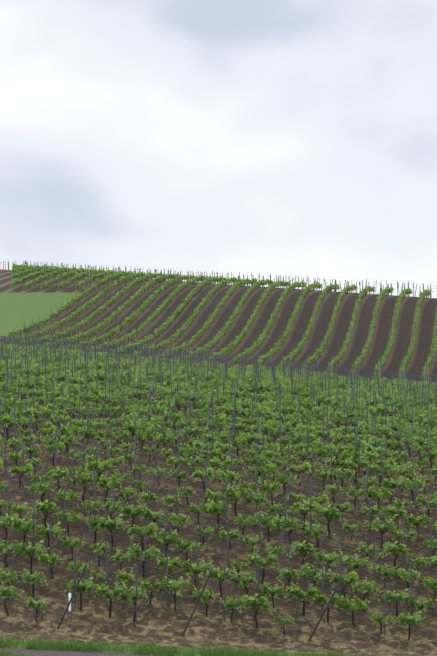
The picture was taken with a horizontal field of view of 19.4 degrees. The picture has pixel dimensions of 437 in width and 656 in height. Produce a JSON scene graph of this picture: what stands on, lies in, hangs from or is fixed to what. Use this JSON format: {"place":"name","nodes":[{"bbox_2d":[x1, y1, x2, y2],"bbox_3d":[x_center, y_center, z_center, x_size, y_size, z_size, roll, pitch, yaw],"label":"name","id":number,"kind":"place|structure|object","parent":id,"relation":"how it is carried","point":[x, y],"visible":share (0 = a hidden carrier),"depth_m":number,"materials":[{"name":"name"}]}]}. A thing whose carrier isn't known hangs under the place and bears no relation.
{"place":"outdoors","nodes":[
{"label":"outdoors","id":0,"kind":"place"},
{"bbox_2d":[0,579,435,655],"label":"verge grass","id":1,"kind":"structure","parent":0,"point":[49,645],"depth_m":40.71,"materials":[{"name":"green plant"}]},
{"bbox_2d":[0,269,436,655],"bbox_3d":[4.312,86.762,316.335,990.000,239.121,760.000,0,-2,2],"label":"terrain","id":2,"kind":"structure","parent":0,"point":[19,304],"depth_m":48.90,"materials":[{"name":"soil"}]},
{"bbox_2d":[3,261,430,297],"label":"vineyard posts","id":3,"kind":"object","parent":2,"relation":"on","point":[251,276],"visible":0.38,"depth_m":188.44,"materials":[{"name":"grey wood"}]},
{"bbox_2d":[0,259,431,288],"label":"crest fence wires","id":4,"kind":"object","parent":3,"relation":"attached to","point":[244,272],"visible":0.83,"depth_m":190.06,"materials":[{"name":"grey metal"}]},
{"bbox_2d":[0,334,436,634],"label":"trellis posts","id":5,"kind":"object","parent":2,"relation":"on","point":[243,362],"visible":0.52,"depth_m":61.26,"materials":[{"name":"grey metal"}]},
{"bbox_2d":[0,336,436,628],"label":"trellis wires","id":6,"kind":"object","parent":5,"relation":"attached to","point":[250,362],"visible":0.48,"depth_m":61.46,"materials":[{"name":"grey"}]},
{"bbox_2d":[6,264,436,381],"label":"vine","id":7,"kind":"object","parent":2,"relation":"on","point":[17,270],"depth_m":159.40,"materials":[{"name":"green plant"}]},
{"bbox_2d":[17,262,436,380],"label":"trellis posts","id":8,"kind":"object","parent":2,"relation":"on","point":[208,315],"visible":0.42,"depth_m":157.80,"materials":[{"name":"grey metal"}]},
{"bbox_2d":[57,565,436,646],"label":"anchor posts","id":9,"kind":"object","parent":2,"relation":"on","point":[314,630],"visible":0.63,"depth_m":42.43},
{"bbox_2d":[0,343,436,639],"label":"vine","id":10,"kind":"object","parent":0,"point":[314,594],"depth_m":53.13,"materials":[{"name":"green plant"}]},
{"bbox_2d":[0,0,436,297],"label":"sky","id":11,"kind":"structure","parent":0,"point":[288,138],"materials":[{"name":"white"}]}
]}

